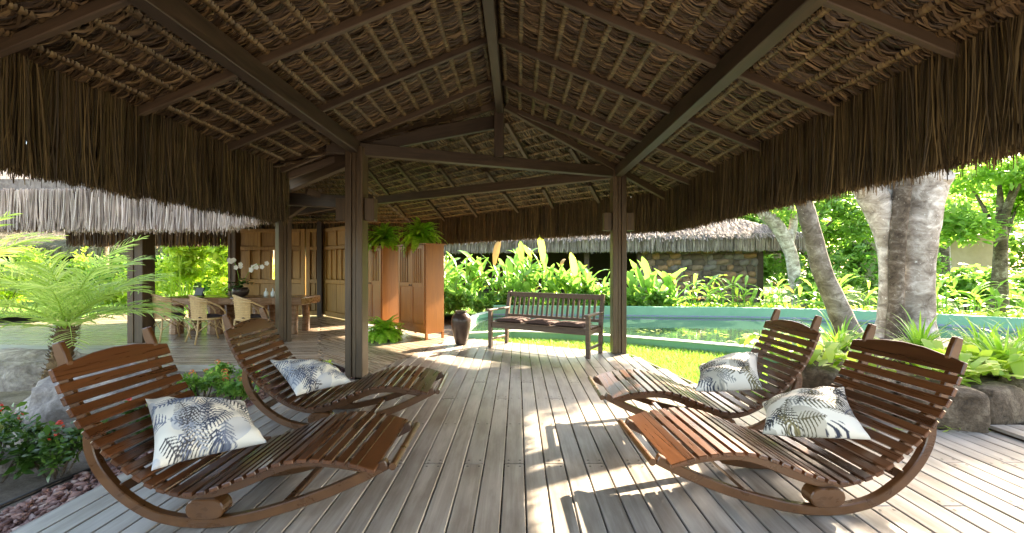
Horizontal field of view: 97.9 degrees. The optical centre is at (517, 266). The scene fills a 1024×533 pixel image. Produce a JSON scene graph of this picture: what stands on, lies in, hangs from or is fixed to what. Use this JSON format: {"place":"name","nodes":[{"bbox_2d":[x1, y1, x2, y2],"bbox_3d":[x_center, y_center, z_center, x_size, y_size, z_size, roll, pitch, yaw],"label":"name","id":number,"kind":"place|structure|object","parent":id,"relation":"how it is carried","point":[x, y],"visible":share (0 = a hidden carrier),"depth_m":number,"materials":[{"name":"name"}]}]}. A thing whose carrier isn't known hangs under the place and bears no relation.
{"place":"outdoors","nodes":[
{"label":"outdoors","id":0,"kind":"place"},
{"bbox_2d":[102,397,152,443],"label":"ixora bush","id":1,"kind":"object","parent":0,"point":[135,421],"visible":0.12,"depth_m":3.94,"materials":[{"name":"green plant"}]},
{"bbox_2d":[0,314,321,370],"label":"dining deck","id":2,"kind":"structure","parent":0,"point":[205,351],"depth_m":8.61,"materials":[{"name":"wood"}]},
{"bbox_2d":[151,294,191,342],"bbox_3d":[-6.901,0.992,8.848,0.612,0.928,0.579,0,0,30],"label":"rattan chair","id":3,"kind":"object","parent":2,"relation":"on","point":[161,299],"visible":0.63,"depth_m":8.63,"materials":[{"name":"wicker"}]},
{"bbox_2d":[0,170,410,342],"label":"dining pavilion","id":4,"kind":"structure","parent":2,"relation":"on","point":[79,216],"depth_m":7.60,"materials":[{"name":"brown wood"}]},
{"bbox_2d":[185,294,226,344],"bbox_3d":[-6.002,0.992,8.618,0.612,0.928,0.579,0,0,38],"label":"rattan chair","id":5,"kind":"object","parent":2,"relation":"on","point":[197,308],"visible":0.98,"depth_m":8.39,"materials":[{"name":"wicker"}]},
{"bbox_2d":[167,295,319,334],"bbox_3d":[-6.100,1.058,9.876,3.100,0.795,1.049,0,0,0],"label":"dining table","id":6,"kind":"object","parent":2,"relation":"on","point":[225,303],"visible":0.56,"depth_m":9.54,"materials":[{"name":"brown wood"}]},
{"bbox_2d":[224,258,268,296],"bbox_3d":[-5.963,0.234,9.795,0.869,0.853,0.639,0,0,-32],"label":"orchid","id":7,"kind":"object","parent":6,"relation":"on","point":[241,290],"visible":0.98,"depth_m":9.70,"materials":[{"name":"plant"}]},
{"bbox_2d":[232,295,268,345],"bbox_3d":[-5.122,0.992,8.548,0.612,0.928,0.579,0,0,42],"label":"rattan chair","id":8,"kind":"object","parent":2,"relation":"on","point":[242,308],"visible":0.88,"depth_m":8.31,"materials":[{"name":"wicker"}]},
{"bbox_2d":[240,229,305,314],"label":"wall panel","id":9,"kind":"structure","parent":2,"relation":"on","point":[257,246],"depth_m":13.05,"materials":[{"name":"brown wood"}]},
{"bbox_2d":[306,229,316,314],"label":"wall panel","id":10,"kind":"structure","parent":2,"relation":"on","point":[311,261],"depth_m":13.01,"materials":[{"name":"brown wood"}]},
{"bbox_2d":[0,360,344,522],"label":"flower bed","id":11,"kind":"object","parent":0,"point":[10,488],"depth_m":3.37,"materials":[{"name":"green plant"}]},
{"bbox_2d":[0,446,45,473],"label":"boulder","id":12,"kind":"object","parent":11,"relation":"on","point":[4,467],"visible":0.12,"depth_m":3.35,"materials":[{"name":"grey stone"}]},
{"bbox_2d":[0,401,55,482],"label":"ixora bush","id":13,"kind":"object","parent":11,"relation":"on","point":[9,424],"visible":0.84,"depth_m":3.27,"materials":[{"name":"green plant"}]},
{"bbox_2d":[0,211,84,294],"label":"dwarf palm","id":14,"kind":"object","parent":11,"relation":"on","point":[4,251],"visible":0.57,"depth_m":6.22,"materials":[{"name":"green plant"}]},
{"bbox_2d":[0,348,86,391],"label":"boulder","id":15,"kind":"object","parent":11,"relation":"on","point":[20,368],"visible":0.38,"depth_m":5.64,"materials":[{"name":"grey stone"}]},
{"bbox_2d":[1,420,104,482],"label":"ixora bush","id":16,"kind":"object","parent":11,"relation":"on","point":[58,444],"visible":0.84,"depth_m":3.20,"materials":[{"name":"green plant"}]},
{"bbox_2d":[10,362,175,446],"bbox_3d":[-3.964,1.412,4.298,1.293,0.922,0.905,0,0,-16],"label":"boulder","id":17,"kind":"object","parent":11,"relation":"on","point":[43,400],"visible":0.16,"depth_m":3.94,"materials":[{"name":"grey stone"}]},
{"bbox_2d":[0,235,199,384],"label":"dwarf palm","id":18,"kind":"object","parent":11,"relation":"on","point":[64,304],"visible":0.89,"depth_m":5.25,"materials":[{"name":"green plant"}]},
{"bbox_2d":[0,377,279,508],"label":"garden edging","id":19,"kind":"object","parent":11,"relation":"on","point":[30,493],"visible":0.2,"depth_m":3.04,"materials":[{"name":"grey stone"}]},
{"bbox_2d":[0,365,354,532],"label":"red gravel","id":20,"kind":"structure","parent":11,"relation":"on","point":[19,515],"depth_m":2.89,"materials":[{"name":"red gravel"}]},
{"bbox_2d":[176,364,234,396],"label":"ixora bush","id":21,"kind":"object","parent":11,"relation":"on","point":[198,385],"visible":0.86,"depth_m":5.12,"materials":[{"name":"green plant"}]},
{"bbox_2d":[202,359,253,380],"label":"ixora bush","id":22,"kind":"object","parent":11,"relation":"on","point":[221,365],"visible":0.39,"depth_m":5.87,"materials":[{"name":"green plant"}]},
{"bbox_2d":[220,369,268,401],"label":"ixora bush","id":23,"kind":"object","parent":11,"relation":"on","point":[232,389],"visible":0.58,"depth_m":4.96,"materials":[{"name":"green plant"}]},
{"bbox_2d":[0,281,470,316],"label":"garden lawn","id":24,"kind":"structure","parent":0,"point":[33,302],"depth_m":17.72,"materials":[{"name":"green plant"}]},
{"bbox_2d":[0,265,47,312],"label":"garden shrub","id":25,"kind":"object","parent":24,"relation":"on","point":[8,295],"visible":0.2,"depth_m":15.04,"materials":[{"name":"green plant"}]},
{"bbox_2d":[9,245,97,285],"bbox_3d":[-20.053,0.323,19.287,3.620,2.532,1.803,0,0,0],"label":"garden shrub","id":26,"kind":"object","parent":24,"relation":"on","point":[77,258],"visible":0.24,"depth_m":19.11,"materials":[{"name":"green plant"}]},
{"bbox_2d":[65,253,126,300],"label":"garden shrub","id":27,"kind":"object","parent":24,"relation":"on","point":[119,273],"visible":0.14,"depth_m":19.13,"materials":[{"name":"green plant"}]},
{"bbox_2d":[73,272,165,309],"bbox_3d":[-13.778,0.828,15.476,3.093,1.523,1.688,0,0,0],"label":"garden shrub","id":28,"kind":"object","parent":24,"relation":"on","point":[119,298],"visible":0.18,"depth_m":15.10,"materials":[{"name":"green plant"}]},
{"bbox_2d":[0,230,274,285],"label":"thatched hut","id":29,"kind":"object","parent":24,"relation":"on","point":[56,243],"visible":0.12,"depth_m":28.41,"materials":[{"name":"grey"}]},
{"bbox_2d":[115,255,185,296],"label":"garden shrub","id":30,"kind":"object","parent":24,"relation":"on","point":[164,286],"visible":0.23,"depth_m":19.58,"materials":[{"name":"green plant"}]},
{"bbox_2d":[155,239,213,295],"bbox_3d":[-12.581,-0.682,17.030,2.080,4.477,2.436,0,0,0],"label":"bamboo","id":31,"kind":"object","parent":24,"relation":"on","point":[187,267],"visible":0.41,"depth_m":17.02,"materials":[{"name":"green plant"}]},
{"bbox_2d":[155,253,218,293],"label":"garden shrub","id":32,"kind":"object","parent":24,"relation":"on","point":[197,282],"visible":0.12,"depth_m":19.12,"materials":[{"name":"green plant"}]},
{"bbox_2d":[201,238,227,291],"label":"bamboo","id":33,"kind":"object","parent":24,"relation":"on","point":[218,262],"visible":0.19,"depth_m":16.94,"materials":[{"name":"green plant"}]},
{"bbox_2d":[205,275,274,294],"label":"garden shrub","id":34,"kind":"object","parent":24,"relation":"on","point":[222,289],"visible":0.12,"depth_m":16.51,"materials":[{"name":"green plant"}]},
{"bbox_2d":[0,268,1023,518],"bbox_3d":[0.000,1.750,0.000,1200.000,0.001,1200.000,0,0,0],"label":"ground","id":35,"kind":"structure","parent":0,"point":[446,324],"depth_m":5.46,"materials":[{"name":"soil"}]},
{"bbox_2d":[316,315,453,379],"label":"deck","id":36,"kind":"structure","parent":35,"relation":"on","point":[332,344],"depth_m":8.18,"materials":[{"name":"wood"}]},
{"bbox_2d":[317,222,323,316],"bbox_3d":[-5.720,0.075,12.950,0.140,2.750,0.140,0,0,0],"label":"wall post","id":37,"kind":"object","parent":36,"relation":"on","point":[320,265],"depth_m":12.88,"materials":[{"name":"brown wood"}]},
{"bbox_2d":[324,226,344,318],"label":"wall panel","id":38,"kind":"structure","parent":36,"relation":"on","point":[334,271],"depth_m":12.54,"materials":[{"name":"brown wood"}]},
{"bbox_2d":[368,246,398,328],"bbox_3d":[-3.204,0.494,10.361,1.090,1.912,0.505,0,0,45],"label":"cabinet","id":39,"kind":"object","parent":36,"relation":"on","point":[383,283],"visible":0.52,"depth_m":10.03,"materials":[{"name":"orange wood"}]},
{"bbox_2d":[368,221,402,251],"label":"fern","id":40,"kind":"object","parent":39,"relation":"on","point":[383,237],"visible":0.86,"depth_m":10.05,"materials":[{"name":"green plant"}]},
{"bbox_2d":[368,314,406,343],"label":"fern","id":41,"kind":"object","parent":36,"relation":"on","point":[385,331],"visible":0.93,"depth_m":8.57,"materials":[{"name":"green plant"}]},
{"bbox_2d":[397,243,445,339],"bbox_3d":[-2.014,0.494,9.261,1.090,1.912,0.505,0,0,45],"label":"cabinet","id":42,"kind":"object","parent":36,"relation":"on","point":[421,288],"visible":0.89,"depth_m":8.96,"materials":[{"name":"orange wood"}]},
{"bbox_2d":[397,217,444,253],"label":"fern","id":43,"kind":"object","parent":42,"relation":"on","point":[417,235],"visible":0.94,"depth_m":9.05,"materials":[{"name":"green plant"}]},
{"bbox_2d":[444,194,1023,283],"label":"tree line","id":44,"kind":"object","parent":35,"relation":"on","point":[1015,245],"visible":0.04,"depth_m":37.02,"materials":[{"name":"green plant"}]},
{"bbox_2d":[468,305,1023,381],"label":"garden pool","id":45,"kind":"structure","parent":35,"relation":"on","point":[726,312],"depth_m":11.49,"materials":[{"name":"teal liquid"}]},
{"bbox_2d":[470,316,1017,344],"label":"water","id":46,"kind":"structure","parent":45,"relation":"in","point":[733,329],"depth_m":10.43,"materials":[{"name":"green liquid"}]},
{"bbox_2d":[767,337,1023,436],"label":"stone planter","id":47,"kind":"object","parent":35,"relation":"on","point":[984,406],"visible":0.39,"depth_m":4.02,"materials":[{"name":"stone"}]},
{"bbox_2d":[795,202,863,338],"bbox_3d":[5.451,-1.791,7.392,1.963,6.230,2.142,0,0,23],"label":"leaning tree","id":48,"kind":"object","parent":47,"relation":"on","point":[835,302],"visible":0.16,"depth_m":6.74,"materials":[{"name":"grey plant"}]},
{"bbox_2d":[796,308,877,350],"bbox_3d":[4.196,0.815,5.836,1.079,0.590,0.998,0,0,38],"label":"spider lily","id":49,"kind":"object","parent":47,"relation":"on","point":[843,330],"visible":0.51,"depth_m":5.82,"materials":[{"name":"green plant"}]},
{"bbox_2d":[726,330,1023,386],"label":"yellow bromeliad leaves","id":50,"kind":"object","parent":47,"relation":"on","point":[997,363],"visible":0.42,"depth_m":4.58,"materials":[{"name":"green plant"}]},
{"bbox_2d":[851,170,954,338],"bbox_3d":[8.985,-2.058,10.208,7.757,6.698,7.063,0,0,0],"label":"pale tree","id":51,"kind":"object","parent":47,"relation":"in","point":[905,222],"visible":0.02,"depth_m":6.89,"materials":[{"name":"grey plant"}]},
{"bbox_2d":[877,308,980,345],"bbox_3d":[5.043,0.796,5.507,0.985,0.629,0.803,0,0,0],"label":"spider lily","id":52,"kind":"object","parent":47,"relation":"on","point":[920,334],"visible":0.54,"depth_m":5.43,"materials":[{"name":"green plant"}]},
{"bbox_2d":[947,311,1022,350],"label":"spider lily","id":53,"kind":"object","parent":47,"relation":"on","point":[980,332],"visible":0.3,"depth_m":5.05,"materials":[{"name":"green plant"}]},
{"bbox_2d":[956,320,1023,356],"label":"spider lily","id":54,"kind":"object","parent":47,"relation":"on","point":[996,341],"visible":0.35,"depth_m":4.68,"materials":[{"name":"green plant"}]},
{"bbox_2d":[978,315,1023,343],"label":"spider lily","id":55,"kind":"object","parent":47,"relation":"on","point":[1020,332],"visible":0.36,"depth_m":5.53,"materials":[{"name":"green plant"}]},
{"bbox_2d":[989,425,1023,441],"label":"raised deck","id":56,"kind":"structure","parent":35,"relation":"on","point":[1016,431],"depth_m":3.83,"materials":[{"name":"wood"}]},
{"bbox_2d":[10,337,1023,532],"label":"deck","id":57,"kind":"structure","parent":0,"point":[966,482],"depth_m":3.00,"materials":[{"name":"wood"}]},
{"bbox_2d":[48,327,419,527],"bbox_3d":[-1.622,0.931,2.784,1.891,1.033,0.804,0,0,-1],"label":"rocking lounger","id":58,"kind":"object","parent":57,"relation":"on","point":[211,486],"visible":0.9,"depth_m":2.52,"materials":[{"name":"brown wood"}]},
{"bbox_2d":[145,396,266,470],"bbox_3d":[-1.936,0.970,2.783,0.571,0.312,0.496,0,0,-43],"label":"printed pillow","id":59,"kind":"object","parent":58,"relation":"on","point":[187,428],"visible":1,"depth_m":2.67,"materials":[{"name":"fabric"}]},
{"bbox_2d":[222,308,447,428],"bbox_3d":[-1.641,0.931,4.235,1.891,1.033,0.804,0,0,-2],"label":"rocking lounger","id":60,"kind":"object","parent":57,"relation":"on","point":[325,402],"visible":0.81,"depth_m":3.98,"materials":[{"name":"red wood"}]},
{"bbox_2d":[270,359,350,395],"bbox_3d":[-1.915,0.996,4.215,0.443,0.280,0.618,0,0,37],"label":"printed pillow","id":61,"kind":"object","parent":60,"relation":"on","point":[302,376],"visible":1,"depth_m":4.08,"materials":[{"name":"fabric"}]},
{"bbox_2d":[451,310,470,344],"bbox_3d":[-1.040,1.134,8.280,0.372,0.632,0.372,0,0,0],"label":"floor vase","id":62,"kind":"object","parent":57,"relation":"on","point":[461,322],"visible":1,"depth_m":8.15,"materials":[{"name":"ceramic"}]},
{"bbox_2d":[0,0,1023,377],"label":"pavilion","id":63,"kind":"structure","parent":57,"relation":"on","point":[468,122],"depth_m":4.04,"materials":[{"name":"brown wood"}]},
{"bbox_2d":[486,291,604,358],"bbox_3d":[0.472,0.958,7.750,1.955,0.986,0.769,0,0,32],"label":"garden bench","id":64,"kind":"object","parent":57,"relation":"on","point":[587,330],"visible":0.91,"depth_m":7.77,"materials":[{"name":"brown wood"}]},
{"bbox_2d":[524,318,559,324],"bbox_3d":[0.439,0.937,7.707,0.540,0.084,0.480,0,0,36],"label":"seat cushion","id":65,"kind":"object","parent":64,"relation":"on","point":[542,321],"visible":0.92,"depth_m":7.55,"materials":[{"name":"brown fabric"}]},
{"bbox_2d":[552,321,591,326],"bbox_3d":[0.916,0.940,7.413,0.540,0.073,0.480,0,0,29],"label":"seat cushion","id":66,"kind":"object","parent":64,"relation":"on","point":[573,323],"visible":0.92,"depth_m":7.25,"materials":[{"name":"brown fabric"}]},
{"bbox_2d":[588,308,821,433],"bbox_3d":[1.644,0.931,4.098,1.891,1.033,0.804,0,0,0],"label":"rocking lounger","id":67,"kind":"object","parent":57,"relation":"on","point":[618,394],"visible":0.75,"depth_m":3.90,"materials":[{"name":"red wood"}]},
{"bbox_2d":[695,352,762,391],"bbox_3d":[1.926,0.958,4.072,0.535,0.305,0.619,0,0,24],"label":"printed pillow","id":68,"kind":"object","parent":67,"relation":"on","point":[733,372],"visible":1,"depth_m":3.93,"materials":[{"name":"fabric"}]},
{"bbox_2d":[618,323,967,515],"bbox_3d":[1.676,0.931,2.900,1.891,1.033,0.804,0,0,-3],"label":"rocking lounger","id":69,"kind":"object","parent":57,"relation":"on","point":[823,479],"visible":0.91,"depth_m":2.68,"materials":[{"name":"red wood"}]},
{"bbox_2d":[762,386,870,439],"bbox_3d":[1.973,0.978,3.027,0.581,0.288,0.452,0,0,24],"label":"printed pillow","id":70,"kind":"object","parent":69,"relation":"on","point":[822,412],"visible":1,"depth_m":2.90,"materials":[{"name":"fabric"}]},
{"bbox_2d":[440,336,772,397],"bbox_3d":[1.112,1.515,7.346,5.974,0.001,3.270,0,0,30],"label":"lawn","id":71,"kind":"structure","parent":0,"point":[644,357],"depth_m":7.22,"materials":[{"name":"green plant"}]},
{"bbox_2d":[444,278,1023,314],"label":"planting bed","id":72,"kind":"object","parent":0,"point":[850,295],"visible":0.08,"depth_m":18.60,"materials":[{"name":"green plant"}]},
{"bbox_2d":[444,282,462,313],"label":"garden shrub","id":73,"kind":"object","parent":72,"relation":"on","point":[455,304],"visible":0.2,"depth_m":13.51,"materials":[{"name":"green plant"}]},
{"bbox_2d":[444,287,476,313],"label":"garden shrub","id":74,"kind":"object","parent":72,"relation":"on","point":[463,295],"visible":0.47,"depth_m":13.37,"materials":[{"name":"green plant"}]},
{"bbox_2d":[444,251,488,312],"bbox_3d":[-1.854,0.499,14.400,2.050,2.006,1.531,0,0,0],"label":"heliconia","id":75,"kind":"object","parent":72,"relation":"on","point":[451,274],"visible":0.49,"depth_m":14.26,"materials":[{"name":"green plant"}]},
{"bbox_2d":[446,242,501,312],"bbox_3d":[-1.351,0.304,13.908,1.839,2.395,1.979,0,0,0],"label":"heliconia","id":76,"kind":"object","parent":72,"relation":"on","point":[477,271],"visible":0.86,"depth_m":14.02,"materials":[{"name":"green plant"}]},
{"bbox_2d":[458,294,497,312],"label":"garden shrub","id":77,"kind":"object","parent":72,"relation":"on","point":[476,305],"visible":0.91,"depth_m":13.43,"materials":[{"name":"green plant"}]},
{"bbox_2d":[482,287,528,307],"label":"garden shrub","id":78,"kind":"object","parent":72,"relation":"on","point":[503,297],"visible":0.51,"depth_m":13.47,"materials":[{"name":"green plant"}]},
{"bbox_2d":[485,248,540,301],"bbox_3d":[-0.147,0.474,14.250,1.924,2.056,1.839,0,0,-42],"label":"heliconia","id":79,"kind":"object","parent":72,"relation":"on","point":[508,269],"visible":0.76,"depth_m":13.74,"materials":[{"name":"green plant"}]},
{"bbox_2d":[505,239,563,301],"bbox_3d":[0.346,0.264,14.113,1.950,2.477,1.610,0,0,-30],"label":"heliconia","id":80,"kind":"object","parent":72,"relation":"on","point":[542,253],"visible":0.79,"depth_m":13.81,"materials":[{"name":"green plant"}]},
{"bbox_2d":[522,254,581,301],"bbox_3d":[1.266,0.539,13.901,1.554,1.927,2.111,0,0,43],"label":"heliconia","id":81,"kind":"object","parent":72,"relation":"on","point":[551,271],"visible":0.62,"depth_m":13.79,"materials":[{"name":"green plant"}]},
{"bbox_2d":[541,252,609,293],"bbox_3d":[1.884,0.540,13.701,2.100,1.922,1.809,0,0,37],"label":"heliconia","id":82,"kind":"object","parent":72,"relation":"on","point":[575,280],"visible":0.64,"depth_m":13.53,"materials":[{"name":"green plant"}]},
{"bbox_2d":[570,287,609,305],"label":"garden shrub","id":83,"kind":"object","parent":72,"relation":"on","point":[580,291],"visible":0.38,"depth_m":13.43,"materials":[{"name":"green plant"}]},
{"bbox_2d":[578,261,609,301],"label":"heliconia","id":84,"kind":"object","parent":72,"relation":"on","point":[583,269],"visible":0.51,"depth_m":13.61,"materials":[{"name":"green plant"}]},
{"bbox_2d":[582,257,651,302],"bbox_3d":[3.054,0.604,13.645,2.249,1.796,1.793,0,0,0],"label":"heliconia","id":85,"kind":"object","parent":72,"relation":"on","point":[632,280],"visible":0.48,"depth_m":13.29,"materials":[{"name":"green plant"}]},
{"bbox_2d":[444,218,806,301],"bbox_3d":[3.283,-0.499,22.033,18.186,4.081,6.654,0,0,14],"label":"thatched hut","id":86,"kind":"object","parent":72,"relation":"on","point":[728,251],"visible":0.38,"depth_m":18.83,"materials":[{"name":"grey"}]},
{"bbox_2d":[629,259,696,301],"bbox_3d":[4.386,0.643,13.641,2.213,1.719,1.305,0,0,0],"label":"heliconia","id":87,"kind":"object","parent":72,"relation":"on","point":[667,279],"visible":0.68,"depth_m":13.46,"materials":[{"name":"green plant"}]},
{"bbox_2d":[646,287,680,306],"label":"garden shrub","id":88,"kind":"object","parent":72,"relation":"on","point":[657,298],"visible":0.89,"depth_m":13.28,"materials":[{"name":"green plant"}]},
{"bbox_2d":[668,274,730,306],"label":"ginger plant","id":89,"kind":"object","parent":72,"relation":"on","point":[689,291],"visible":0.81,"depth_m":13.32,"materials":[{"name":"green plant"}]},
{"bbox_2d":[681,275,742,306],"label":"ginger plant","id":90,"kind":"object","parent":72,"relation":"on","point":[721,294],"visible":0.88,"depth_m":13.16,"materials":[{"name":"green plant"}]},
{"bbox_2d":[712,275,773,306],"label":"ginger plant","id":91,"kind":"object","parent":72,"relation":"on","point":[755,291],"visible":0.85,"depth_m":13.14,"materials":[{"name":"green plant"}]},
{"bbox_2d":[498,301,1023,317],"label":"yellow ground cover","id":92,"kind":"object","parent":72,"relation":"on","point":[977,313],"visible":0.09,"depth_m":12.45,"materials":[{"name":"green plant"}]},
{"bbox_2d":[747,276,823,307],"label":"ginger plant","id":93,"kind":"object","parent":72,"relation":"on","point":[776,296],"visible":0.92,"depth_m":12.96,"materials":[{"name":"green plant"}]},
{"bbox_2d":[757,201,814,307],"bbox_3d":[9.117,-1.133,15.461,2.729,5.259,1.144,0,0,0],"label":"slender tree","id":94,"kind":"object","parent":72,"relation":"on","point":[783,234],"visible":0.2,"depth_m":15.34,"materials":[{"name":"grey plant"}]},
{"bbox_2d":[765,246,856,298],"bbox_3d":[11.849,0.331,17.700,3.811,2.317,2.438,0,0,0],"label":"garden shrub","id":95,"kind":"object","parent":72,"relation":"on","point":[833,258],"visible":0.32,"depth_m":17.81,"materials":[{"name":"green plant"}]},
{"bbox_2d":[771,275,855,307],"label":"ginger plant","id":96,"kind":"object","parent":72,"relation":"on","point":[805,280],"visible":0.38,"depth_m":13.05,"materials":[{"name":"green plant"}]},
{"bbox_2d":[761,191,873,298],"bbox_3d":[13.160,-1.286,20.068,4.908,5.879,4.734,0,0,0],"label":"garden tree","id":97,"kind":"object","parent":72,"relation":"on","point":[844,208],"visible":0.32,"depth_m":18.60,"materials":[{"name":"green plant"}]},
{"bbox_2d":[787,265,867,306],"bbox_3d":[10.355,0.714,15.187,2.754,1.546,1.734,0,0,-24],"label":"garden shrub","id":98,"kind":"object","parent":72,"relation":"on","point":[855,282],"visible":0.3,"depth_m":14.99,"materials":[{"name":"green plant"}]},
{"bbox_2d":[801,274,863,307],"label":"ginger plant","id":99,"kind":"object","parent":72,"relation":"on","point":[843,279],"visible":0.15,"depth_m":12.65,"materials":[{"name":"green plant"}]},
{"bbox_2d":[848,281,877,308],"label":"ginger plant","id":100,"kind":"object","parent":72,"relation":"on","point":[869,295],"visible":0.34,"depth_m":12.35,"materials":[{"name":"green plant"}]},
{"bbox_2d":[820,170,983,245],"bbox_3d":[16.498,-1.449,19.817,5.628,6.198,5.586,0,0,0],"label":"garden tree","id":101,"kind":"object","parent":72,"relation":"on","point":[829,232],"visible":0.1,"depth_m":20.26,"materials":[{"name":"green plant"}]},
{"bbox_2d":[847,242,978,295],"bbox_3d":[14.881,0.265,16.714,3.998,2.452,2.639,0,0,0],"label":"garden shrub","id":102,"kind":"object","parent":72,"relation":"on","point":[868,257],"visible":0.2,"depth_m":17.37,"materials":[{"name":"green plant"}]},
{"bbox_2d":[856,228,1015,283],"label":"beige house","id":103,"kind":"structure","parent":72,"relation":"on","point":[980,254],"depth_m":34.50,"materials":[{"name":"paint"}]},
{"bbox_2d":[936,274,975,311],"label":"ginger plant","id":104,"kind":"object","parent":72,"relation":"on","point":[942,299],"visible":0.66,"depth_m":11.61,"materials":[{"name":"green plant"}]},
{"bbox_2d":[939,154,1019,285],"bbox_3d":[22.881,-2.619,23.933,6.842,8.540,7.050,0,0,0],"label":"garden tree","id":105,"kind":"object","parent":72,"relation":"on","point":[944,252],"visible":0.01,"depth_m":23.82,"materials":[{"name":"green plant"}]},
{"bbox_2d":[936,262,1023,311],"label":"garden shrub","id":106,"kind":"object","parent":72,"relation":"on","point":[969,282],"visible":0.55,"depth_m":13.97,"materials":[{"name":"green plant"}]},
{"bbox_2d":[939,153,1023,312],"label":"garden tree","id":107,"kind":"object","parent":72,"relation":"on","point":[1006,181],"visible":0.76,"depth_m":11.96,"materials":[{"name":"green plant"}]},
{"bbox_2d":[940,276,1023,312],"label":"ginger plant","id":108,"kind":"object","parent":72,"relation":"on","point":[996,294],"visible":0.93,"depth_m":11.35,"materials":[{"name":"green plant"}]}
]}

